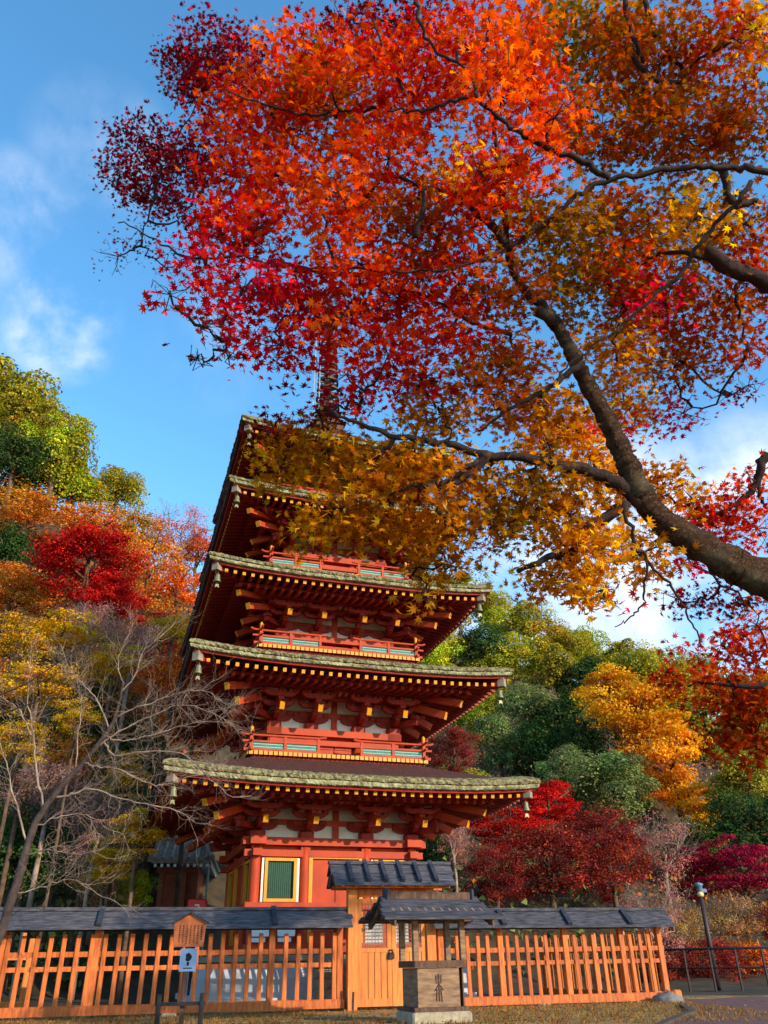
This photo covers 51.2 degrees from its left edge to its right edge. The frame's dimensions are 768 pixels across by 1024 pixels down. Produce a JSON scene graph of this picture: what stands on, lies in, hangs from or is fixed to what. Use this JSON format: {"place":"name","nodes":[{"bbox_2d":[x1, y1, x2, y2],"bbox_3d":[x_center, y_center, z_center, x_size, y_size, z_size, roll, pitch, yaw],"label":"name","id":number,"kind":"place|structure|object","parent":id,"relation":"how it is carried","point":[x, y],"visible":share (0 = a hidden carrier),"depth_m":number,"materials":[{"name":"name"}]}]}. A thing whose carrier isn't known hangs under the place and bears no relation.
{"place":"outdoors","nodes":[
{"label":"outdoors","id":0,"kind":"place"},
{"bbox_2d":[0,488,767,1023],"bbox_3d":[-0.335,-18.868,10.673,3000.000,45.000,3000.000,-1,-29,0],"label":"ground","id":1,"kind":"structure","parent":0,"point":[702,988],"depth_m":29.06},
{"bbox_2d":[0,519,39,586],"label":"evergreen tree","id":2,"kind":"object","parent":1,"relation":"on","point":[13,545],"visible":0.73,"depth_m":44.71,"materials":[{"name":"green plant"}]},
{"bbox_2d":[0,610,54,717],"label":"yellow tree","id":3,"kind":"object","parent":1,"relation":"on","point":[13,637],"visible":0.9,"depth_m":28.31,"materials":[{"name":"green plant"}]},
{"bbox_2d":[0,561,56,638],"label":"autumn tree","id":4,"kind":"object","parent":1,"relation":"on","point":[17,578],"visible":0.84,"depth_m":38.80,"materials":[{"name":"orange plant"}]},
{"bbox_2d":[0,421,58,504],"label":"evergreen tree","id":5,"kind":"object","parent":1,"relation":"on","point":[26,453],"visible":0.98,"depth_m":52.38,"materials":[{"name":"green plant"}]},
{"bbox_2d":[0,706,58,847],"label":"yellow tree","id":6,"kind":"object","parent":1,"relation":"on","point":[12,748],"visible":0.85,"depth_m":20.20,"materials":[{"name":"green plant"}]},
{"bbox_2d":[0,353,64,470],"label":"evergreen tree","id":7,"kind":"object","parent":1,"relation":"on","point":[15,377],"visible":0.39,"depth_m":61.04,"materials":[{"name":"green plant"}]},
{"bbox_2d":[0,383,75,483],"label":"evergreen tree","id":8,"kind":"object","parent":1,"relation":"on","point":[29,415],"visible":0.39,"depth_m":59.01,"materials":[{"name":"green plant"}]},
{"bbox_2d":[0,476,78,581],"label":"autumn tree","id":9,"kind":"object","parent":1,"relation":"on","point":[35,513],"visible":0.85,"depth_m":47.89,"materials":[{"name":"orange plant"}]},
{"bbox_2d":[0,803,82,992],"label":"evergreen tree","id":10,"kind":"object","parent":1,"relation":"on","point":[18,845],"visible":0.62,"depth_m":24.79,"materials":[{"name":"green plant"}]},
{"bbox_2d":[2,577,94,638],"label":"autumn tree","id":11,"kind":"object","parent":1,"relation":"on","point":[27,600],"visible":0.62,"depth_m":38.54,"materials":[{"name":"orange plant"}]},
{"bbox_2d":[0,649,97,906],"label":"yellow tree","id":12,"kind":"object","parent":1,"relation":"on","point":[49,688],"visible":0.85,"depth_m":26.36,"materials":[{"name":"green plant"}]},
{"bbox_2d":[0,757,98,998],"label":"tree","id":13,"kind":"object","parent":1,"relation":"on","point":[47,792],"visible":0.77,"depth_m":24.55,"materials":[{"name":"grey plant"}]},
{"bbox_2d":[9,410,99,509],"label":"evergreen tree","id":14,"kind":"object","parent":1,"relation":"on","point":[64,436],"visible":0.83,"depth_m":56.41,"materials":[{"name":"green plant"}]},
{"bbox_2d":[0,643,110,906],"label":"tree","id":15,"kind":"object","parent":1,"relation":"on","point":[43,661],"visible":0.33,"depth_m":30.51,"materials":[{"name":"yellow plant"}]},
{"bbox_2d":[6,607,118,898],"bbox_3d":[-12.101,8.920,28.376,3.949,11.420,3.450,-1,-29,0],"label":"yellow tree","id":16,"kind":"object","parent":1,"relation":"on","point":[45,625],"visible":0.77,"depth_m":30.50,"materials":[{"name":"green plant"}]},
{"bbox_2d":[30,697,107,1001],"bbox_3d":[-8.303,8.442,20.435,1.532,7.440,1.553,-1,-29,0],"label":"yellow tree","id":17,"kind":"object","parent":1,"relation":"on","point":[73,713],"visible":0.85,"depth_m":21.82,"materials":[{"name":"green plant"}]},
{"bbox_2d":[32,726,110,974],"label":"autumn tree","id":18,"kind":"object","parent":1,"relation":"on","point":[82,753],"visible":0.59,"depth_m":27.18,"materials":[{"name":"brown plant"}]},
{"bbox_2d":[45,461,114,512],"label":"evergreen tree","id":19,"kind":"object","parent":1,"relation":"on","point":[98,496],"visible":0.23,"depth_m":61.33,"materials":[{"name":"green plant"}]},
{"bbox_2d":[40,601,134,895],"bbox_3d":[-12.098,8.546,30.776,3.562,11.220,3.893,-1,-29,0],"label":"bare tree","id":20,"kind":"object","parent":1,"relation":"on","point":[91,621],"visible":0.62,"depth_m":32.87,"materials":[{"name":"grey plant"}]},
{"bbox_2d":[20,511,156,818],"bbox_3d":[-13.736,6.832,35.228,5.980,14.002,6.268,-1,-29,0],"label":"maple tree","id":21,"kind":"object","parent":1,"relation":"on","point":[78,539],"visible":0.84,"depth_m":37.09,"materials":[{"name":"red plant"}]},
{"bbox_2d":[47,675,135,896],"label":"tree","id":22,"kind":"object","parent":1,"relation":"on","point":[94,728],"visible":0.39,"depth_m":30.50,"materials":[{"name":"green plant"}]},
{"bbox_2d":[48,785,140,999],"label":"tree","id":23,"kind":"object","parent":1,"relation":"on","point":[99,812],"visible":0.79,"depth_m":24.18,"materials":[{"name":"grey plant"}]},
{"bbox_2d":[44,499,144,594],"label":"autumn tree","id":24,"kind":"object","parent":1,"relation":"on","point":[85,509],"visible":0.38,"depth_m":48.21,"materials":[{"name":"orange plant"}]},
{"bbox_2d":[59,840,141,933],"bbox_3d":[-8.505,12.039,23.701,2.300,4.408,2.301,-22,-36,32],"label":"shrub","id":25,"kind":"object","parent":1,"relation":"on","point":[101,887],"visible":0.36,"depth_m":24.09,"materials":[{"name":"green plant"}]},
{"bbox_2d":[71,568,155,852],"bbox_3d":[-11.966,8.102,33.559,3.342,11.590,3.509,-1,-29,0],"label":"maple tree","id":26,"kind":"object","parent":1,"relation":"on","point":[117,591],"visible":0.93,"depth_m":35.43,"materials":[{"name":"red plant"}]},
{"bbox_2d":[62,642,164,989],"bbox_3d":[-9.389,9.499,26.310,3.056,10.665,2.664,-1,-29,0],"label":"yellow tree","id":27,"kind":"object","parent":1,"relation":"on","point":[105,657],"visible":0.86,"depth_m":28.15,"materials":[{"name":"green plant"}]},
{"bbox_2d":[83,837,150,1002],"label":"yellow tree","id":28,"kind":"object","parent":1,"relation":"on","point":[109,869],"visible":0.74,"depth_m":21.97,"materials":[{"name":"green plant"}]},
{"bbox_2d":[94,464,150,518],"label":"evergreen tree","id":29,"kind":"object","parent":1,"relation":"on","point":[116,483],"visible":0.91,"depth_m":71.89,"materials":[{"name":"green plant"}]},
{"bbox_2d":[79,654,169,894],"bbox_3d":[-9.816,9.540,30.042,4.097,8.728,3.648,-1,-29,0],"label":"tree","id":30,"kind":"object","parent":1,"relation":"on","point":[136,699],"visible":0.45,"depth_m":31.01,"materials":[{"name":"plant"}]},
{"bbox_2d":[95,750,156,992],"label":"yellow tree","id":31,"kind":"object","parent":1,"relation":"on","point":[125,777],"visible":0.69,"depth_m":26.03,"materials":[{"name":"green plant"}]},
{"bbox_2d":[85,611,179,944],"bbox_3d":[-9.396,8.939,28.368,3.214,11.283,3.482,-1,-29,0],"label":"tree","id":32,"kind":"object","parent":1,"relation":"on","point":[121,720],"visible":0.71,"depth_m":29.88,"materials":[{"name":"brown plant"}]},
{"bbox_2d":[98,716,167,906],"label":"tree","id":33,"kind":"object","parent":1,"relation":"on","point":[128,746],"visible":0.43,"depth_m":29.14,"materials":[{"name":"green plant"}]},
{"bbox_2d":[0,600,273,945],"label":"bare tree","id":34,"kind":"object","parent":1,"relation":"on","point":[14,892],"visible":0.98,"depth_m":15.87,"materials":[{"name":"grey plant"}]},
{"bbox_2d":[112,869,161,989],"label":"evergreen tree","id":35,"kind":"object","parent":1,"relation":"on","point":[139,892],"visible":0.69,"depth_m":24.37,"materials":[{"name":"green plant"}]},
{"bbox_2d":[104,806,185,1004],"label":"yellow tree","id":36,"kind":"object","parent":1,"relation":"on","point":[149,837],"visible":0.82,"depth_m":21.18,"materials":[{"name":"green plant"}]},
{"bbox_2d":[117,652,178,973],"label":"autumn tree","id":37,"kind":"object","parent":1,"relation":"on","point":[162,679],"visible":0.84,"depth_m":28.51,"materials":[{"name":"brown plant"}]},
{"bbox_2d":[109,504,189,560],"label":"yellow tree","id":38,"kind":"object","parent":1,"relation":"on","point":[147,521],"visible":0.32,"depth_m":53.80,"materials":[{"name":"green plant"}]},
{"bbox_2d":[116,515,190,655],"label":"autumn tree","id":39,"kind":"object","parent":1,"relation":"on","point":[151,548],"visible":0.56,"depth_m":45.37,"materials":[{"name":"orange plant"}]},
{"bbox_2d":[115,589,192,675],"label":"autumn tree","id":40,"kind":"object","parent":1,"relation":"on","point":[151,608],"visible":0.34,"depth_m":39.29,"materials":[{"name":"orange plant"}]},
{"bbox_2d":[141,612,189,885],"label":"yellow tree","id":41,"kind":"object","parent":1,"relation":"on","point":[172,631],"visible":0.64,"depth_m":32.56,"materials":[{"name":"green plant"}]},
{"bbox_2d":[137,560,200,654],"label":"autumn tree","id":42,"kind":"object","parent":1,"relation":"on","point":[179,583],"visible":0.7,"depth_m":40.88,"materials":[{"name":"orange plant"}]},
{"bbox_2d":[0,906,352,1019],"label":"picket fence","id":43,"kind":"object","parent":1,"relation":"on","point":[101,919],"visible":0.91,"depth_m":16.33,"materials":[{"name":"wood"}]},
{"bbox_2d":[139,497,213,570],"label":"autumn tree","id":44,"kind":"object","parent":1,"relation":"on","point":[195,534],"visible":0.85,"depth_m":51.75,"materials":[{"name":"red plant"}]},
{"bbox_2d":[151,834,219,956],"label":"shrine hall","id":45,"kind":"structure","parent":1,"relation":"on","point":[192,877],"depth_m":27.85,"materials":[{"name":"grey tile"}]},
{"bbox_2d":[165,524,211,592],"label":"autumn tree","id":46,"kind":"object","parent":1,"relation":"on","point":[196,558],"visible":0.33,"depth_m":53.20,"materials":[{"name":"red plant"}]},
{"bbox_2d":[152,716,225,934],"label":"autumn tree","id":47,"kind":"object","parent":1,"relation":"on","point":[179,868],"visible":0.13,"depth_m":28.27,"materials":[{"name":"brown plant"}]},
{"bbox_2d":[172,911,208,1023],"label":"notice post","id":48,"kind":"object","parent":1,"relation":"on","point":[189,929],"visible":1,"depth_m":13.71,"materials":[{"name":"brown wood"}]},
{"bbox_2d":[142,303,540,1010],"bbox_3d":[-2.025,1.903,26.690,9.459,24.670,9.464,8,-31,-16],"label":"pagoda","id":49,"kind":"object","parent":1,"relation":"on","point":[354,701],"visible":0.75,"depth_m":21.81,"materials":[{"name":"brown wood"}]},
{"bbox_2d":[3,996,761,1023],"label":"fallen leaves","id":50,"kind":"object","parent":1,"relation":"on","point":[378,1018],"visible":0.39,"depth_m":14.37,"materials":[{"name":"brown plant"}]},
{"bbox_2d":[0,459,767,991],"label":"undergrowth","id":51,"kind":"object","parent":1,"relation":"on","point":[84,963],"visible":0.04,"depth_m":35.56,"materials":[{"name":"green plant"}]},
{"bbox_2d":[326,859,455,1010],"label":"roofed gate","id":52,"kind":"structure","parent":1,"relation":"on","point":[362,878],"depth_m":17.53,"materials":[{"name":"orange wood"}]},
{"bbox_2d":[88,0,767,688],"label":"maple tree","id":53,"kind":"object","parent":1,"relation":"on","point":[514,68],"visible":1,"depth_m":5.39,"materials":[{"name":"red plant"}]},
{"bbox_2d":[358,888,503,1023],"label":"roofed shrine stand","id":54,"kind":"object","parent":1,"relation":"on","point":[432,993],"visible":1,"depth_m":13.24,"materials":[{"name":"stone"}]},
{"bbox_2d":[416,829,461,861],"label":"evergreen tree","id":55,"kind":"object","parent":1,"relation":"on","point":[428,852],"visible":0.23,"depth_m":40.01,"materials":[{"name":"green plant"}]},
{"bbox_2d":[418,627,470,666],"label":"evergreen tree","id":56,"kind":"object","parent":1,"relation":"on","point":[439,652],"visible":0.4,"depth_m":90.40,"materials":[{"name":"green plant"}]},
{"bbox_2d":[425,725,484,772],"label":"maple tree","id":57,"kind":"object","parent":1,"relation":"on","point":[453,734],"visible":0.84,"depth_m":50.67,"materials":[{"name":"red plant"}]},
{"bbox_2d":[433,826,476,891],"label":"bare tree","id":58,"kind":"object","parent":1,"relation":"on","point":[456,835],"visible":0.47,"depth_m":31.41,"materials":[{"name":"brown plant"}]},
{"bbox_2d":[450,694,504,764],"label":"evergreen tree","id":59,"kind":"object","parent":1,"relation":"on","point":[476,712],"visible":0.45,"depth_m":69.00,"materials":[{"name":"green plant"}]},
{"bbox_2d":[448,623,508,666],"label":"evergreen tree","id":60,"kind":"object","parent":1,"relation":"on","point":[478,643],"visible":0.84,"depth_m":91.11,"materials":[{"name":"green plant"}]},
{"bbox_2d":[458,839,533,907],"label":"maple tree","id":61,"kind":"object","parent":1,"relation":"on","point":[506,879],"visible":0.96,"depth_m":31.61,"materials":[{"name":"red plant"}]},
{"bbox_2d":[470,589,523,650],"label":"evergreen tree","id":62,"kind":"object","parent":1,"relation":"on","point":[487,611],"visible":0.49,"depth_m":127.15,"materials":[{"name":"green plant"}]},
{"bbox_2d":[470,712,531,776],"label":"conifer tree","id":63,"kind":"object","parent":1,"relation":"on","point":[498,739],"visible":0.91,"depth_m":60.59,"materials":[{"name":"green plant"}]},
{"bbox_2d":[462,805,561,874],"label":"maple tree","id":64,"kind":"object","parent":1,"relation":"on","point":[513,812],"visible":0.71,"depth_m":38.34,"materials":[{"name":"red plant"}]},
{"bbox_2d":[481,631,545,694],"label":"evergreen tree","id":65,"kind":"object","parent":1,"relation":"on","point":[505,659],"visible":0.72,"depth_m":90.20,"materials":[{"name":"green plant"}]},
{"bbox_2d":[487,681,558,759],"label":"conifer tree","id":66,"kind":"object","parent":1,"relation":"on","point":[512,705],"visible":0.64,"depth_m":67.71,"materials":[{"name":"green plant"}]},
{"bbox_2d":[489,599,561,665],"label":"evergreen tree","id":67,"kind":"object","parent":1,"relation":"on","point":[518,622],"visible":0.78,"depth_m":117.38,"materials":[{"name":"green plant"}]},
{"bbox_2d":[500,716,572,815],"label":"evergreen tree","id":68,"kind":"object","parent":1,"relation":"on","point":[534,742],"visible":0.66,"depth_m":57.86,"materials":[{"name":"green plant"}]},
{"bbox_2d":[512,635,581,697],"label":"evergreen tree","id":69,"kind":"object","parent":1,"relation":"on","point":[548,654],"visible":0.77,"depth_m":89.73,"materials":[{"name":"green plant"}]},
{"bbox_2d":[511,779,582,864],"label":"maple tree","id":70,"kind":"object","parent":1,"relation":"on","point":[541,795],"visible":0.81,"depth_m":39.49,"materials":[{"name":"red plant"}]},
{"bbox_2d":[478,822,621,907],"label":"maple tree","id":71,"kind":"object","parent":1,"relation":"on","point":[548,839],"visible":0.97,"depth_m":32.28,"materials":[{"name":"red plant"}]},
{"bbox_2d":[433,906,681,1005],"bbox_3d":[3.881,10.108,18.168,6.010,2.073,0.911,6,-30,-12],"label":"picket fence","id":72,"kind":"object","parent":1,"relation":"on","point":[618,919],"visible":0.78,"depth_m":18.16,"materials":[{"name":"wood"}]},
{"bbox_2d":[521,690,599,751],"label":"evergreen tree","id":73,"kind":"object","parent":1,"relation":"on","point":[562,710],"visible":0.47,"depth_m":65.14,"materials":[{"name":"green plant"}]},
{"bbox_2d":[535,618,591,678],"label":"evergreen tree","id":74,"kind":"object","parent":1,"relation":"on","point":[568,637],"visible":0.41,"depth_m":119.29,"materials":[{"name":"green plant"}]},
{"bbox_2d":[535,742,603,835],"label":"conifer tree","id":75,"kind":"object","parent":1,"relation":"on","point":[554,773],"visible":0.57,"depth_m":49.86,"materials":[{"name":"green plant"}]},
{"bbox_2d":[548,654,606,712],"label":"evergreen tree","id":76,"kind":"object","parent":1,"relation":"on","point":[584,669],"visible":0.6,"depth_m":89.22,"materials":[{"name":"green plant"}]},
{"bbox_2d":[548,714,625,815],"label":"evergreen tree","id":77,"kind":"object","parent":1,"relation":"on","point":[586,743],"visible":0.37,"depth_m":56.46,"materials":[{"name":"green plant"}]},
{"bbox_2d":[555,799,642,890],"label":"maple tree","id":78,"kind":"object","parent":1,"relation":"on","point":[594,822],"visible":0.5,"depth_m":36.85,"materials":[{"name":"red plant"}]},
{"bbox_2d":[539,931,661,993],"bbox_3d":[5.493,11.926,21.103,0.220,1.450,5.300,10,-31,-18],"label":"picket fence","id":79,"kind":"object","parent":1,"relation":"on","point":[555,990],"visible":0.48,"depth_m":20.95,"materials":[{"name":"orange wood"}]},
{"bbox_2d":[569,662,639,739],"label":"golden tree","id":80,"kind":"object","parent":1,"relation":"on","point":[592,679],"visible":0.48,"depth_m":58.62,"materials":[{"name":"orange plant"}]},
{"bbox_2d":[563,749,661,843],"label":"conifer tree","id":81,"kind":"object","parent":1,"relation":"on","point":[611,775],"visible":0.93,"depth_m":47.16,"materials":[{"name":"green plant"}]},
{"bbox_2d":[559,828,668,907],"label":"maple tree","id":82,"kind":"object","parent":1,"relation":"on","point":[615,853],"visible":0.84,"depth_m":33.28,"materials":[{"name":"red plant"}]},
{"bbox_2d":[589,638,655,678],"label":"evergreen tree","id":83,"kind":"object","parent":1,"relation":"on","point":[617,647],"visible":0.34,"depth_m":114.67,"materials":[{"name":"green plant"}]},
{"bbox_2d":[596,647,661,693],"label":"evergreen tree","id":84,"kind":"object","parent":1,"relation":"on","point":[637,659],"visible":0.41,"depth_m":101.57,"materials":[{"name":"green plant"}]},
{"bbox_2d":[569,665,701,821],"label":"golden tree","id":85,"kind":"object","parent":1,"relation":"on","point":[637,705],"visible":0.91,"depth_m":54.55,"materials":[{"name":"orange plant"}]},
{"bbox_2d":[616,868,695,966],"bbox_3d":[8.996,13.699,26.574,3.006,3.446,2.552,-1,-29,0],"label":"shrub","id":86,"kind":"object","parent":1,"relation":"on","point":[641,902],"visible":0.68,"depth_m":26.72,"materials":[{"name":"brown plant"}]},
{"bbox_2d":[626,810,707,919],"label":"bare tree","id":87,"kind":"object","parent":1,"relation":"on","point":[682,835],"visible":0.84,"depth_m":34.88,"materials":[{"name":"grey plant"}]},
{"bbox_2d":[627,721,717,842],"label":"golden tree","id":88,"kind":"object","parent":1,"relation":"on","point":[672,776],"visible":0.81,"depth_m":51.30,"materials":[{"name":"orange plant"}]},
{"bbox_2d":[637,938,711,982],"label":"maple tree","id":89,"kind":"object","parent":1,"relation":"on","point":[671,964],"visible":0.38,"depth_m":27.41,"materials":[{"name":"red plant"}]},
{"bbox_2d":[645,817,727,896],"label":"tree","id":90,"kind":"object","parent":1,"relation":"on","point":[710,836],"visible":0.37,"depth_m":42.15,"materials":[{"name":"brown plant"}]},
{"bbox_2d":[662,899,721,970],"bbox_3d":[10.497,14.839,28.306,3.146,2.392,2.694,-1,-29,0],"label":"shrub","id":91,"kind":"object","parent":1,"relation":"on","point":[687,930],"visible":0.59,"depth_m":28.09,"materials":[{"name":"brown plant"}]},
{"bbox_2d":[662,846,736,922],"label":"tree","id":92,"kind":"object","parent":1,"relation":"on","point":[699,864],"visible":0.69,"depth_m":35.16,"materials":[{"name":"plant"}]},
{"bbox_2d":[651,690,748,768],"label":"evergreen tree","id":93,"kind":"object","parent":1,"relation":"on","point":[698,722],"visible":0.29,"depth_m":85.66,"materials":[{"name":"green plant"}]},
{"bbox_2d":[636,946,767,991],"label":"guard rail","id":94,"kind":"object","parent":1,"relation":"on","point":[712,968],"visible":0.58,"depth_m":22.88,"materials":[{"name":"brown metal"}]},
{"bbox_2d":[644,655,767,780],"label":"maple tree","id":95,"kind":"object","parent":1,"relation":"on","point":[740,703],"visible":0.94,"depth_m":8.63,"materials":[{"name":"red plant"}]},
{"bbox_2d":[672,782,743,843],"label":"golden tree","id":96,"kind":"object","parent":1,"relation":"on","point":[696,811],"visible":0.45,"depth_m":48.82,"materials":[{"name":"orange plant"}]},
{"bbox_2d":[680,936,755,981],"bbox_3d":[11.466,15.707,27.597,2.390,1.941,2.823,-22,-36,33],"label":"shrub","id":97,"kind":"object","parent":1,"relation":"on","point":[726,958],"visible":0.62,"depth_m":27.39,"materials":[{"name":"brown plant"}]},
{"bbox_2d":[688,833,767,931],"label":"maple tree","id":98,"kind":"object","parent":1,"relation":"on","point":[732,857],"visible":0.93,"depth_m":34.41,"materials":[{"name":"red plant"}]},
{"bbox_2d":[689,889,767,959],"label":"shrub","id":99,"kind":"object","parent":1,"relation":"on","point":[747,919],"visible":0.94,"depth_m":29.65,"materials":[{"name":"brown plant"}]},
{"bbox_2d":[703,786,767,889],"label":"evergreen tree","id":100,"kind":"object","parent":1,"relation":"on","point":[752,815],"visible":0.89,"depth_m":42.52,"materials":[{"name":"green plant"}]},
{"bbox_2d":[703,744,767,826],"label":"evergreen tree","id":101,"kind":"object","parent":1,"relation":"on","point":[733,776],"visible":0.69,"depth_m":47.73,"materials":[{"name":"green plant"}]},
{"bbox_2d":[0,1000,767,1023],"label":"dry grass","id":102,"kind":"structure","parent":0,"point":[490,1020],"depth_m":14.42,"materials":[{"name":"brown plant"}]},
{"bbox_2d":[0,0,767,717],"label":"sky","id":103,"kind":"structure","parent":0,"point":[67,66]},
{"bbox_2d":[672,997,767,1023],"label":"road","id":104,"kind":"structure","parent":0,"point":[749,1002],"depth_m":14.85,"materials":[{"name":"grey asphalt"}]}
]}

